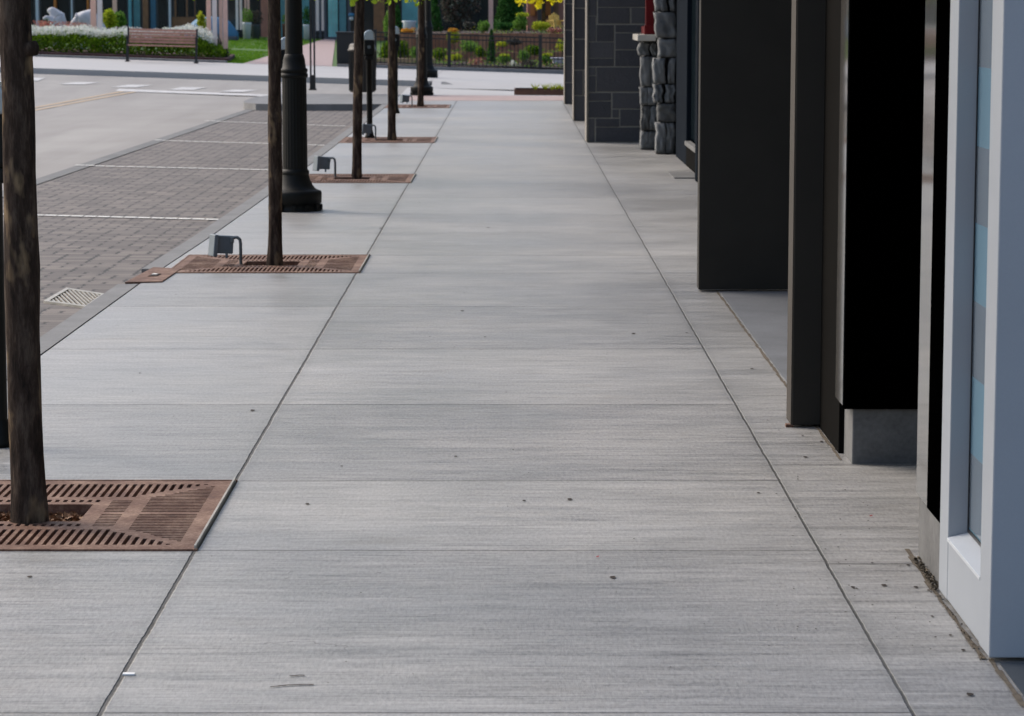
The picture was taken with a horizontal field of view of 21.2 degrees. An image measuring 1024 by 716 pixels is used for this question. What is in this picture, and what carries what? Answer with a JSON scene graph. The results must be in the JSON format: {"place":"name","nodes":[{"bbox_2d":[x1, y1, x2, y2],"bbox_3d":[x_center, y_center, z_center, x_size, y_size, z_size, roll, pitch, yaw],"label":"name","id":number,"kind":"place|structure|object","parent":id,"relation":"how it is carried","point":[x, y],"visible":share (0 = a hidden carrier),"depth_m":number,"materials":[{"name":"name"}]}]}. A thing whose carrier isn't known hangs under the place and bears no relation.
{"place":"outdoors","nodes":[
{"label":"outdoors","id":0,"kind":"place"},
{"bbox_2d":[3,111,366,359],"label":"parking bay paving","id":1,"kind":"structure","parent":0,"point":[99,254],"depth_m":25.71,"materials":[{"name":"grey brick"}]},
{"bbox_2d":[44,287,103,307],"bbox_3d":[-2.685,-0.364,16.860,0.330,0.027,1.146,0,7,0],"label":"drain grate","id":2,"kind":"object","parent":1,"relation":"on","point":[72,297],"visible":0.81,"depth_m":16.84,"materials":[{"name":"metal"}]},
{"bbox_2d":[37,214,217,219],"bbox_3d":[-3.751,-1.229,23.583,2.674,0.005,0.105,2,8,17],"label":"stall line","id":3,"kind":"object","parent":1,"relation":"on","point":[127,217],"visible":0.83,"depth_m":23.39,"materials":[{"name":"paint"}]},
{"bbox_2d":[35,31,387,66],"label":"lawn","id":4,"kind":"structure","parent":0,"point":[334,63],"depth_m":84.47,"materials":[{"name":"plant"}]},
{"bbox_2d":[43,7,67,43],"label":"bear statue","id":5,"kind":"object","parent":4,"relation":"on","point":[57,15],"visible":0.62,"depth_m":76.71,"materials":[{"name":"white stone"}]},
{"bbox_2d":[69,9,106,48],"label":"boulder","id":6,"kind":"object","parent":4,"relation":"on","point":[83,17],"visible":0.22,"depth_m":76.95,"materials":[{"name":"white stone"}]},
{"bbox_2d":[90,0,96,50],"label":"timber post","id":7,"kind":"object","parent":4,"relation":"on","point":[93,19],"depth_m":73.74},
{"bbox_2d":[97,0,102,51],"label":"timber post","id":8,"kind":"object","parent":4,"relation":"on","point":[99,15],"depth_m":73.36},
{"bbox_2d":[103,8,118,28],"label":"shrub","id":9,"kind":"object","parent":4,"relation":"on","point":[109,18],"visible":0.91,"depth_m":78.27,"materials":[{"name":"green plant"}]},
{"bbox_2d":[115,10,126,27],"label":"shrub","id":10,"kind":"object","parent":4,"relation":"on","point":[121,18],"visible":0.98,"depth_m":78.83,"materials":[{"name":"green plant"}]},
{"bbox_2d":[33,54,226,62],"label":"plaza edging","id":11,"kind":"object","parent":4,"relation":"on","point":[135,58],"visible":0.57,"depth_m":71.18,"materials":[{"name":"concrete"}]},
{"bbox_2d":[39,48,234,60],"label":"flower bed soil","id":12,"kind":"structure","parent":4,"relation":"on","point":[230,57],"depth_m":71.72,"materials":[{"name":"brown soil"}]},
{"bbox_2d":[33,20,89,28],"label":"pink flowers","id":13,"kind":"object","parent":12,"relation":"on","point":[42,23],"visible":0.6,"depth_m":74.59,"materials":[{"name":"red plant"}]},
{"bbox_2d":[32,30,231,57],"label":"hedge","id":14,"kind":"object","parent":12,"relation":"on","point":[83,41],"visible":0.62,"depth_m":72.34,"materials":[{"name":"green plant"}]},
{"bbox_2d":[32,23,217,43],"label":"white flowers","id":15,"kind":"object","parent":14,"relation":"on","point":[88,29],"visible":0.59,"depth_m":72.40,"materials":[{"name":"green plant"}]},
{"bbox_2d":[206,0,210,55],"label":"timber post","id":16,"kind":"object","parent":4,"relation":"on","point":[208,13],"depth_m":73.56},
{"bbox_2d":[184,17,238,39],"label":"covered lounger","id":17,"kind":"object","parent":4,"relation":"on","point":[233,33],"visible":0.25,"depth_m":93.14,"materials":[{"name":"blue fabric"}]},
{"bbox_2d":[212,0,216,56],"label":"timber post","id":18,"kind":"object","parent":4,"relation":"on","point":[214,17],"depth_m":72.79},
{"bbox_2d":[219,0,222,45],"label":"timber post","id":19,"kind":"object","parent":4,"relation":"on","point":[220,20],"depth_m":75.79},
{"bbox_2d":[223,0,228,56],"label":"timber post","id":20,"kind":"object","parent":4,"relation":"on","point":[225,25],"visible":0.77,"depth_m":72.74,"materials":[{"name":"wood"}]},
{"bbox_2d":[242,8,252,38],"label":"planter","id":21,"kind":"object","parent":4,"relation":"on","point":[246,29],"visible":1,"depth_m":95.72,"materials":[{"name":"green plant"}]},
{"bbox_2d":[248,10,263,38],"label":"planter","id":22,"kind":"object","parent":4,"relation":"on","point":[255,28],"visible":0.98,"depth_m":96.11,"materials":[{"name":"black plant"}]},
{"bbox_2d":[200,37,319,62],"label":"grass","id":23,"kind":"structure","parent":4,"relation":"on","point":[243,58],"depth_m":84.50,"materials":[{"name":"green plant"}]},
{"bbox_2d":[302,6,308,39],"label":"planter","id":24,"kind":"object","parent":4,"relation":"on","point":[306,25],"visible":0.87,"depth_m":97.55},
{"bbox_2d":[336,32,353,63],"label":"litter bin","id":25,"kind":"object","parent":4,"relation":"on","point":[345,40],"visible":0.72,"depth_m":71.67,"materials":[{"name":"black metal"}]},
{"bbox_2d":[337,64,563,73],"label":"fence kerb","id":26,"kind":"structure","parent":4,"relation":"on","point":[486,69],"depth_m":71.22,"materials":[{"name":"concrete"}]},
{"bbox_2d":[373,29,563,69],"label":"iron fence","id":27,"kind":"object","parent":26,"relation":"on","point":[449,39],"visible":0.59,"depth_m":71.38,"materials":[{"name":"black metal"}]},
{"bbox_2d":[377,57,563,69],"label":"garden bed","id":28,"kind":"object","parent":4,"relation":"on","point":[554,65],"visible":0.08,"depth_m":71.98,"materials":[{"name":"brown soil"}]},
{"bbox_2d":[398,40,409,57],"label":"shrub","id":29,"kind":"object","parent":28,"relation":"on","point":[407,53],"visible":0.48,"depth_m":75.65,"materials":[{"name":"green plant"}]},
{"bbox_2d":[377,24,563,67],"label":"ground cover","id":30,"kind":"object","parent":28,"relation":"on","point":[441,62],"visible":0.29,"depth_m":74.48,"materials":[{"name":"green plant"}]},
{"bbox_2d":[487,29,495,63],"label":"dwarf conifer","id":31,"kind":"object","parent":28,"relation":"on","point":[492,48],"visible":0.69,"depth_m":74.08,"materials":[{"name":"green plant"}]},
{"bbox_2d":[398,33,563,57],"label":"retaining wall","id":32,"kind":"structure","parent":4,"relation":"on","point":[455,46],"depth_m":77.88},
{"bbox_2d":[406,52,563,62],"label":"retaining wall","id":33,"kind":"structure","parent":4,"relation":"on","point":[467,55],"depth_m":75.95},
{"bbox_2d":[459,40,477,51],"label":"shrub","id":34,"kind":"object","parent":33,"relation":"on","point":[470,46],"visible":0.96,"depth_m":76.01,"materials":[{"name":"green plant"}]},
{"bbox_2d":[526,0,563,30],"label":"timber building","id":35,"kind":"structure","parent":4,"relation":"on","point":[545,12],"depth_m":91.18,"materials":[{"name":"brown wood"}]},
{"bbox_2d":[0,57,441,85],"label":"sidewalk","id":36,"kind":"structure","parent":0,"point":[166,69],"depth_m":62.61,"materials":[{"name":"concrete"}]},
{"bbox_2d":[125,27,198,63],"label":"park bench","id":37,"kind":"object","parent":36,"relation":"on","point":[173,36],"visible":1,"depth_m":69.32,"materials":[{"name":"brown wood"}]},
{"bbox_2d":[425,0,437,77],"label":"lamp post","id":38,"kind":"object","parent":36,"relation":"on","point":[432,71],"visible":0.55,"depth_m":63.10,"materials":[{"name":"black metal"}]},
{"bbox_2d":[0,73,513,189],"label":"road","id":39,"kind":"structure","parent":0,"point":[71,135],"depth_m":48.52,"materials":[{"name":"grey asphalt"}]},
{"bbox_2d":[2,109,253,197],"bbox_3d":[-4.860,-1.083,22.540,0.356,0.020,55.002,0,7,0],"label":"concrete edge strip","id":40,"kind":"object","parent":39,"relation":"on","point":[58,174],"visible":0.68,"depth_m":34.54,"materials":[{"name":"grey concrete"}]},
{"bbox_2d":[116,89,266,95],"bbox_3d":[-6.180,-5.294,54.607,3.922,0.116,0.572,2,8,17],"label":"stop line","id":41,"kind":"object","parent":39,"relation":"on","point":[159,91],"visible":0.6,"depth_m":54.71,"materials":[{"name":"paint"}]},
{"bbox_2d":[6,104,387,364],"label":"kerb","id":42,"kind":"structure","parent":39,"relation":"on","point":[57,334],"depth_m":18.03,"materials":[{"name":"concrete"}]},
{"bbox_2d":[125,267,179,284],"bbox_3d":[-2.222,-0.513,17.101,0.215,0.036,0.992,0,7,3],"label":"cover plate","id":43,"kind":"object","parent":42,"relation":"on","point":[157,275],"visible":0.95,"depth_m":16.99,"materials":[{"name":"metal"}]},
{"bbox_2d":[309,0,316,89],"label":"sign post","id":44,"kind":"object","parent":39,"relation":"on","point":[312,82],"visible":1,"depth_m":54.11,"materials":[{"name":"black metal"}]},
{"bbox_2d":[243,94,399,110],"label":"sidewalk","id":45,"kind":"structure","parent":39,"relation":"on","point":[329,102],"depth_m":49.11,"materials":[{"name":"concrete"}]},
{"bbox_2d":[348,43,376,91],"bbox_3d":[-2.914,-5.660,53.261,0.570,0.955,0.567,0,7,0],"label":"litter bin","id":46,"kind":"object","parent":39,"relation":"on","point":[351,61],"visible":0.29,"depth_m":53.12,"materials":[{"name":"black metal"}]},
{"bbox_2d":[402,87,513,94],"bbox_3d":[1.353,-5.358,56.028,7.200,0.202,6.090,0,7,0],"label":"crosswalk apron","id":47,"kind":"object","parent":39,"relation":"on","point":[438,91],"visible":0.17,"depth_m":57.36,"materials":[{"name":"grey concrete"}]},
{"bbox_2d":[515,0,561,9],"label":"yellow tree","id":48,"kind":"object","parent":47,"relation":"on","point":[538,5],"visible":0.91,"depth_m":55.79,"materials":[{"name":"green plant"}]},
{"bbox_2d":[514,83,563,94],"bbox_3d":[1.344,-5.322,54.010,2.600,0.230,1.440,0,7,0],"label":"raised bed","id":49,"kind":"object","parent":47,"relation":"on","point":[546,90],"visible":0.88,"depth_m":53.31,"materials":[{"name":"wood"}]},
{"bbox_2d":[432,81,563,89],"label":"curb ramp","id":50,"kind":"structure","parent":39,"relation":"on","point":[478,85],"depth_m":59.67,"materials":[{"name":"grey concrete"}]},
{"bbox_2d":[244,39,334,65],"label":"brick path","id":51,"kind":"structure","parent":0,"point":[324,51],"depth_m":80.84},
{"bbox_2d":[413,31,562,32],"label":"terrace","id":52,"kind":"structure","parent":0,"point":[488,31],"depth_m":84.85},
{"bbox_2d":[395,4,402,31],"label":"dwarf conifer","id":53,"kind":"object","parent":52,"relation":"on","point":[398,21],"visible":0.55,"depth_m":79.32,"materials":[{"name":"green plant"}]},
{"bbox_2d":[431,0,442,31],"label":"dwarf conifer","id":54,"kind":"object","parent":52,"relation":"on","point":[436,24],"visible":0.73,"depth_m":83.24,"materials":[{"name":"green plant"}]},
{"bbox_2d":[437,0,481,30],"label":"tree","id":55,"kind":"object","parent":52,"relation":"on","point":[454,10],"visible":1,"depth_m":81.08,"materials":[{"name":"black plant"}]},
{"bbox_2d":[493,0,526,31],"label":"conifer tree","id":56,"kind":"object","parent":52,"relation":"on","point":[505,13],"visible":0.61,"depth_m":82.07,"materials":[{"name":"green plant"}]},
{"bbox_2d":[512,12,528,31],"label":"shrub","id":57,"kind":"object","parent":52,"relation":"on","point":[520,22],"visible":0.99,"depth_m":79.76,"materials":[{"name":"green plant"}]},
{"bbox_2d":[531,20,549,30],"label":"shrub","id":58,"kind":"object","parent":52,"relation":"on","point":[536,25],"visible":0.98,"depth_m":79.33,"materials":[{"name":"green plant"}]},
{"bbox_2d":[546,13,563,32],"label":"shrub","id":59,"kind":"object","parent":52,"relation":"on","point":[554,20],"visible":0.76,"depth_m":80.03,"materials":[{"name":"yellow plant"}]},
{"bbox_2d":[431,70,563,83],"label":"sidewalk corner","id":60,"kind":"object","parent":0,"point":[476,76],"visible":0.35,"depth_m":65.53,"materials":[{"name":"concrete"}]},
{"bbox_2d":[0,94,1023,715],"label":"sidewalk","id":61,"kind":"structure","parent":0,"point":[548,250],"depth_m":9.62,"materials":[{"name":"concrete"}]},
{"bbox_2d":[0,82,8,447],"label":"parking meter","id":62,"kind":"object","parent":61,"relation":"on","point":[4,436],"visible":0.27,"depth_m":10.35,"materials":[{"name":"black metal"}]},
{"bbox_2d":[0,477,237,550],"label":"tree grate","id":63,"kind":"object","parent":61,"relation":"on","point":[133,515],"visible":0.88,"depth_m":8.99,"materials":[{"name":"metal"}]},
{"bbox_2d":[0,0,48,525],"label":"street tree","id":64,"kind":"object","parent":63,"relation":"on","point":[19,48],"visible":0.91,"depth_m":8.74,"materials":[{"name":"brown plant"}]},
{"bbox_2d":[172,253,369,272],"bbox_3d":[-1.572,-0.553,17.892,1.229,0.156,1.265,0,7,0],"label":"tree grate","id":65,"kind":"object","parent":61,"relation":"on","point":[291,264],"visible":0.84,"depth_m":17.81,"materials":[{"name":"metal"}]},
{"bbox_2d":[208,234,241,263],"bbox_3d":[-1.868,-0.693,17.808,0.207,0.234,0.102,-3,8,-25],"label":"flood light","id":66,"kind":"object","parent":65,"relation":"on","point":[220,244],"visible":0.98,"depth_m":17.78,"materials":[{"name":"metal"}]},
{"bbox_2d":[193,0,282,265],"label":"street tree","id":67,"kind":"object","parent":65,"relation":"on","point":[274,254],"visible":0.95,"depth_m":17.65,"materials":[{"name":"brown plant"}]},
{"bbox_2d":[268,0,322,211],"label":"lamp post","id":68,"kind":"object","parent":61,"relation":"on","point":[301,192],"visible":0.85,"depth_m":22.45,"materials":[{"name":"black metal"}]},
{"bbox_2d":[309,173,415,182],"bbox_3d":[-1.575,-1.705,26.934,1.219,0.156,1.397,0,7,0],"label":"tree grate","id":69,"kind":"object","parent":61,"relation":"on","point":[365,178],"visible":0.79,"depth_m":26.89,"materials":[{"name":"metal"}]},
{"bbox_2d":[313,155,335,176],"bbox_3d":[-1.863,-1.889,27.168,0.217,0.246,0.106,-3,8,-25],"label":"flood light","id":70,"kind":"object","parent":69,"relation":"on","point":[320,162],"visible":0.96,"depth_m":27.14,"materials":[{"name":"metal"}]},
{"bbox_2d":[350,0,363,178],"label":"street tree","id":71,"kind":"object","parent":69,"relation":"on","point":[358,91],"visible":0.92,"depth_m":26.98,"materials":[{"name":"brown plant"}]},
{"bbox_2d":[338,136,437,142],"bbox_3d":[-1.567,-2.718,34.885,1.209,0.156,1.530,0,7,0],"label":"tree grate","id":72,"kind":"object","parent":61,"relation":"on","point":[399,140],"visible":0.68,"depth_m":34.71,"materials":[{"name":"metal"}]},
{"bbox_2d":[364,30,374,137],"bbox_3d":[-1.845,-3.544,35.374,0.139,1.391,0.126,0,7,0],"label":"parking meter","id":73,"kind":"object","parent":72,"relation":"on","point":[369,39],"visible":0.93,"depth_m":35.32,"materials":[{"name":"black metal"}]},
{"bbox_2d":[366,0,416,140],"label":"street tree","id":74,"kind":"object","parent":72,"relation":"on","point":[391,136],"visible":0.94,"depth_m":34.78,"materials":[{"name":"brown plant"}]},
{"bbox_2d":[395,26,399,112],"bbox_3d":[-1.867,-4.623,43.849,0.139,1.391,0.126,0,7,0],"label":"parking meter","id":75,"kind":"object","parent":61,"relation":"on","point":[397,38],"visible":0.57,"depth_m":43.81,"materials":[{"name":"black metal"}]},
{"bbox_2d":[384,104,450,107],"bbox_3d":[-1.614,-4.266,47.037,1.112,0.156,1.632,0,7,0],"label":"tree grate","id":76,"kind":"object","parent":61,"relation":"on","point":[426,105],"visible":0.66,"depth_m":47.23,"materials":[{"name":"metal"}]},
{"bbox_2d":[408,0,429,106],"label":"street tree","id":77,"kind":"object","parent":76,"relation":"on","point":[420,98],"visible":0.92,"depth_m":47.07,"materials":[{"name":"brown plant"}]},
{"bbox_2d":[409,95,563,100],"bbox_3d":[1.007,-4.880,51.346,5.900,0.040,2.700,0,7,0],"label":"brick band","id":78,"kind":"object","parent":61,"relation":"on","point":[484,98],"visible":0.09,"depth_m":51.20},
{"bbox_2d":[410,1,433,95],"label":"lamp post","id":79,"kind":"object","parent":78,"relation":"on","point":[428,89],"visible":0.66,"depth_m":52.43,"materials":[{"name":"black metal"}]},
{"bbox_2d":[27,202,973,695],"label":"leaf crumbs","id":80,"kind":"object","parent":61,"relation":"on","point":[611,576],"visible":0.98,"depth_m":7.87,"materials":[{"name":"brown plant"}]},
{"bbox_2d":[564,0,676,153],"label":"stone building","id":81,"kind":"structure","parent":61,"relation":"on","point":[620,59],"depth_m":34.07,"materials":[{"name":"stone"}]},
{"bbox_2d":[641,0,654,33],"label":"column","id":82,"kind":"structure","parent":81,"relation":"in","point":[648,28],"depth_m":32.17,"materials":[{"name":"paint"}]},
{"bbox_2d":[669,172,694,178],"bbox_3d":[1.717,-1.832,27.390,0.240,0.011,1.000,0,7,0],"label":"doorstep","id":83,"kind":"object","parent":61,"relation":"on","point":[682,175],"visible":0.79,"depth_m":27.23,"materials":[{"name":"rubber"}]},
{"bbox_2d":[676,0,698,181],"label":"shop window","id":84,"kind":"structure","parent":61,"relation":"on","point":[687,77],"depth_m":29.07,"materials":[{"name":"grey glass"}]},
{"bbox_2d":[691,0,695,140],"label":"window pane","id":85,"kind":"structure","parent":84,"relation":"in","point":[693,64],"depth_m":28.71,"materials":[{"name":"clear glass"}]},
{"bbox_2d":[719,291,787,381],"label":"recess floor","id":86,"kind":"structure","parent":61,"relation":"on","point":[762,316],"depth_m":14.74,"materials":[{"name":"concrete"}]},
{"bbox_2d":[697,0,950,583],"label":"shop front","id":87,"kind":"object","parent":61,"relation":"on","point":[822,155],"visible":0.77,"depth_m":10.02,"materials":[{"name":"metal"}]},
{"bbox_2d":[835,0,849,404],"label":"side window","id":88,"kind":"structure","parent":87,"relation":"in","point":[845,4],"depth_m":10.00,"materials":[{"name":"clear glass"}]},
{"bbox_2d":[916,0,936,504],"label":"side window","id":89,"kind":"structure","parent":87,"relation":"in","point":[930,5],"depth_m":8.08,"materials":[{"name":"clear glass"}]},
{"bbox_2d":[716,291,1023,706],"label":"sealant joint","id":90,"kind":"object","parent":61,"relation":"on","point":[1001,674],"visible":0.91,"depth_m":7.80,"materials":[{"name":"rubber"}]},
{"bbox_2d":[912,556,992,666],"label":"gravel","id":91,"kind":"structure","parent":61,"relation":"on","point":[929,578],"depth_m":7.95,"materials":[{"name":"grey gravel"}]},
{"bbox_2d":[939,0,1023,657],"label":"shop front","id":92,"kind":"object","parent":61,"relation":"on","point":[981,570],"visible":1,"depth_m":7.17,"materials":[{"name":"grey paint"}]},
{"bbox_2d":[969,0,992,541],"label":"window pane","id":93,"kind":"structure","parent":92,"relation":"in","point":[986,6],"depth_m":7.43,"materials":[{"name":"blue glass"}]},
{"bbox_2d":[999,662,1023,695],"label":"slate threshold","id":94,"kind":"object","parent":61,"relation":"on","point":[1014,671],"visible":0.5,"depth_m":6.85,"materials":[{"name":"grey stone"}]},
{"bbox_3d":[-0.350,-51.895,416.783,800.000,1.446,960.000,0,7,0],"label":"ground","id":95,"kind":"structure","parent":0,"visible":0},
{"bbox_2d":[31,0,526,40],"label":"plaza building","id":96,"kind":"structure","parent":95,"relation":"on","point":[152,14],"depth_m":100.12,"materials":[{"name":"teal glass"}]},
{"bbox_2d":[41,0,68,25],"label":"window","id":97,"kind":"structure","parent":96,"relation":"in","point":[62,5],"depth_m":100.10,"materials":[{"name":"black glass"}]},
{"bbox_2d":[75,0,96,13],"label":"window","id":98,"kind":"structure","parent":96,"relation":"in","point":[80,5],"depth_m":100.10,"materials":[{"name":"black glass"}]},
{"bbox_2d":[102,0,125,28],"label":"window","id":99,"kind":"structure","parent":96,"relation":"in","point":[106,4],"depth_m":100.10,"materials":[{"name":"black glass"}]},
{"bbox_2d":[133,0,140,28],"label":"window","id":100,"kind":"structure","parent":96,"relation":"in","point":[136,3],"depth_m":100.15,"materials":[{"name":"teal glass"}]},
{"bbox_2d":[150,0,155,28],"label":"window","id":101,"kind":"structure","parent":96,"relation":"in","point":[152,2],"depth_m":100.15,"materials":[{"name":"blue glass"}]},
{"bbox_2d":[158,0,166,28],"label":"window","id":102,"kind":"structure","parent":96,"relation":"in","point":[162,22],"depth_m":100.15,"materials":[{"name":"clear glass"}]},
{"bbox_2d":[196,0,205,17],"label":"window","id":103,"kind":"structure","parent":96,"relation":"in","point":[200,4],"depth_m":100.10,"materials":[{"name":"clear glass"}]},
{"bbox_2d":[229,0,258,35],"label":"window","id":104,"kind":"structure","parent":96,"relation":"in","point":[254,4],"depth_m":100.12,"materials":[{"name":"grey glass"}]},
{"bbox_2d":[328,0,337,36],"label":"door","id":105,"kind":"structure","parent":96,"relation":"in","point":[332,4],"depth_m":100.07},
{"bbox_2d":[339,0,345,31],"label":"window","id":106,"kind":"structure","parent":96,"relation":"in","point":[342,3],"depth_m":100.17,"materials":[{"name":"teal glass"}]},
{"bbox_2d":[352,0,371,32],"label":"window","id":107,"kind":"structure","parent":96,"relation":"in","point":[367,4],"depth_m":100.17,"materials":[{"name":"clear glass"}]},
{"bbox_2d":[402,0,417,29],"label":"window","id":108,"kind":"structure","parent":96,"relation":"in","point":[409,11],"depth_m":100.15,"materials":[{"name":"teal glass"}]},
{"bbox_2d":[431,0,455,30],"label":"window","id":109,"kind":"structure","parent":96,"relation":"in","point":[446,25],"depth_m":100.20,"materials":[{"name":"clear glass"}]},
{"bbox_2d":[456,0,516,30],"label":"window","id":110,"kind":"structure","parent":96,"relation":"in","point":[483,15],"depth_m":100.17,"materials":[{"name":"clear glass"}]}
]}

